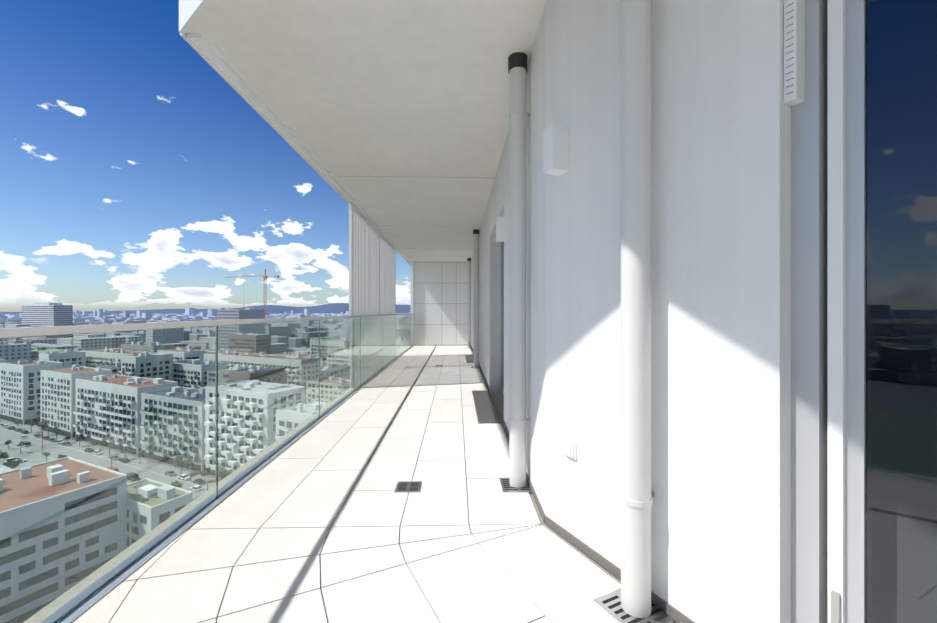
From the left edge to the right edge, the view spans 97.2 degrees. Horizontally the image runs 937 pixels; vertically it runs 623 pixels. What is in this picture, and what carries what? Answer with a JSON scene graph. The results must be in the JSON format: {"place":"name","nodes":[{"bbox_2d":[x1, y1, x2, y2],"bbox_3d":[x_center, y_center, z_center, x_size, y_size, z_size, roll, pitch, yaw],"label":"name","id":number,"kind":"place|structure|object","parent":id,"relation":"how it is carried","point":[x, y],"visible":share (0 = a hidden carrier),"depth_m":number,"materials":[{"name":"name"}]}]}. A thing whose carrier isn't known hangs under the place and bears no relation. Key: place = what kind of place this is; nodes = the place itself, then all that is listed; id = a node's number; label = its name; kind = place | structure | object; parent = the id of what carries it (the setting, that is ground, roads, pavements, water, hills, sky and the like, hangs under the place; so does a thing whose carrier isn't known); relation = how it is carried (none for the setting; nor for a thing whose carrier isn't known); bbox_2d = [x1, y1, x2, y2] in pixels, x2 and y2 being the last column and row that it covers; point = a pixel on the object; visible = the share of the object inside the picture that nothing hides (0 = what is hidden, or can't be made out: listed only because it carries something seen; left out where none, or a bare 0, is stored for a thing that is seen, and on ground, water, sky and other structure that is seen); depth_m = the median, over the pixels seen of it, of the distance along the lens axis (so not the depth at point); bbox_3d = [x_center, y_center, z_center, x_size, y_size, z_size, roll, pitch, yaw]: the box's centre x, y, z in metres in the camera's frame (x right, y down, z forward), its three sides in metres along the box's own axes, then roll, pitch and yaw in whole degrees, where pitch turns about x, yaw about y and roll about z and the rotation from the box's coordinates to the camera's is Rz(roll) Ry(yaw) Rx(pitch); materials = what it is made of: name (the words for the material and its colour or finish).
{"place":"outdoors","nodes":[
{"label":"outdoors","id":0,"kind":"place"},
{"bbox_2d":[0,0,409,311],"label":"sky","id":1,"kind":"structure","parent":0,"point":[134,176],"materials":[{"name":"blue"}]},
{"bbox_2d":[2,303,409,313],"bbox_3d":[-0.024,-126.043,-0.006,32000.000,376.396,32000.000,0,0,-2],"label":"distant hills","id":2,"kind":"structure","parent":0,"point":[338,308],"depth_m":10826.29,"materials":[{"name":"blue"}]},
{"bbox_2d":[72,345,673,622],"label":"balcony floor pavers","id":3,"kind":"object","parent":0,"point":[321,522],"visible":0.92,"depth_m":2.10,"materials":[{"name":"concrete"},{"name":"ceramic tile"}]},
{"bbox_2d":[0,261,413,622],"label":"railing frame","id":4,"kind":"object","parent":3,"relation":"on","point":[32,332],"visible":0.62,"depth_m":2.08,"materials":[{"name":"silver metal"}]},
{"bbox_2d":[0,314,412,622],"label":"glass balustrade panels","id":5,"kind":"object","parent":4,"relation":"in","point":[121,452],"visible":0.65,"depth_m":1.89,"materials":[{"name":"clear glass"}]},
{"bbox_2d":[349,202,395,314],"bbox_3d":[-1.837,-0.180,8.435,0.040,2.910,4.500,0,0,-2],"label":"slatted screen","id":6,"kind":"object","parent":4,"relation":"attached to","point":[372,269],"visible":0.54,"depth_m":7.49,"materials":[{"name":"white metal"}]},
{"bbox_2d":[394,365,442,492],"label":"floor drain grates","id":7,"kind":"object","parent":3,"relation":"on","point":[407,486],"visible":1,"depth_m":2.71,"materials":[{"name":"silver metal"}]},
{"bbox_2d":[471,0,790,622],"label":"building walls","id":8,"kind":"structure","parent":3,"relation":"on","point":[721,327],"depth_m":1.54,"materials":[{"name":"paint"}]},
{"bbox_2d":[179,0,546,264],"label":"ceiling slab","id":9,"kind":"structure","parent":8,"relation":"on","point":[394,114],"depth_m":3.12,"materials":[{"name":"paint"}]},
{"bbox_2d":[186,33,409,262],"bbox_3d":[-1.810,-1.659,8.240,0.128,0.049,11.490,0,0,-2],"label":"ceiling edge","id":10,"kind":"object","parent":9,"relation":"attached to","point":[213,55],"visible":0.98,"depth_m":3.34,"materials":[{"name":"white concrete"}]},
{"bbox_2d":[414,262,467,345],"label":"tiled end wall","id":11,"kind":"structure","parent":8,"relation":"attached to","point":[440,303],"depth_m":14.01,"materials":[{"name":"grey tile"}]},
{"bbox_2d":[472,242,503,423],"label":"balcony door","id":12,"kind":"structure","parent":8,"relation":"attached to","point":[486,411],"depth_m":5.87,"materials":[{"name":"metal"}]},
{"bbox_2d":[496,124,568,241],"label":"wall lamp boxes","id":13,"kind":"object","parent":8,"relation":"attached to","point":[556,149],"depth_m":2.07,"materials":[{"name":"white"}]},
{"bbox_2d":[564,439,576,459],"bbox_3d":[0.505,0.685,2.056,0.020,0.080,0.080,0,0,-27],"label":"wall outlet","id":14,"kind":"object","parent":8,"relation":"attached to","point":[570,448],"depth_m":2.04,"materials":[{"name":"white plastic"}]},
{"bbox_2d":[467,0,674,622],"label":"rain downpipes","id":15,"kind":"object","parent":8,"relation":"attached to","point":[629,601],"visible":0.94,"depth_m":1.57,"materials":[{"name":"white metal"}]},
{"bbox_2d":[784,0,864,622],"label":"window frame","id":16,"kind":"object","parent":8,"relation":"attached to","point":[824,69],"visible":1,"depth_m":1.20,"materials":[{"name":"silver metal"}]},
{"bbox_2d":[865,0,936,622],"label":"window glass","id":17,"kind":"object","parent":16,"relation":"attached to","point":[900,311],"visible":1,"depth_m":1.07,"materials":[{"name":"clear glass"}]},
{"bbox_2d":[465,355,472,362],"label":"floor drain","id":18,"kind":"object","parent":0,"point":[469,358],"depth_m":10.09,"materials":[{"name":"silver metal"}]},
{"bbox_3d":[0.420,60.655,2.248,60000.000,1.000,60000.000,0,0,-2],"label":"city ground","id":19,"kind":"structure","parent":0,"visible":0},
{"bbox_2d":[22,303,264,326],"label":"city landmark buildings","id":20,"kind":"structure","parent":19,"relation":"on","point":[45,314],"depth_m":633.45,"materials":[{"name":"concrete"}]},
{"bbox_2d":[0,308,409,327],"bbox_3d":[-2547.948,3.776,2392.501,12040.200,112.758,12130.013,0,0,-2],"label":"city skyline","id":21,"kind":"structure","parent":19,"relation":"on","point":[100,317],"depth_m":2609.24,"materials":[{"name":"concrete"}]},
{"bbox_2d":[224,269,278,311],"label":"tower crane","id":22,"kind":"object","parent":19,"relation":"on","point":[264,278],"visible":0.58,"depth_m":438.85,"materials":[{"name":"red paint"}]}
]}

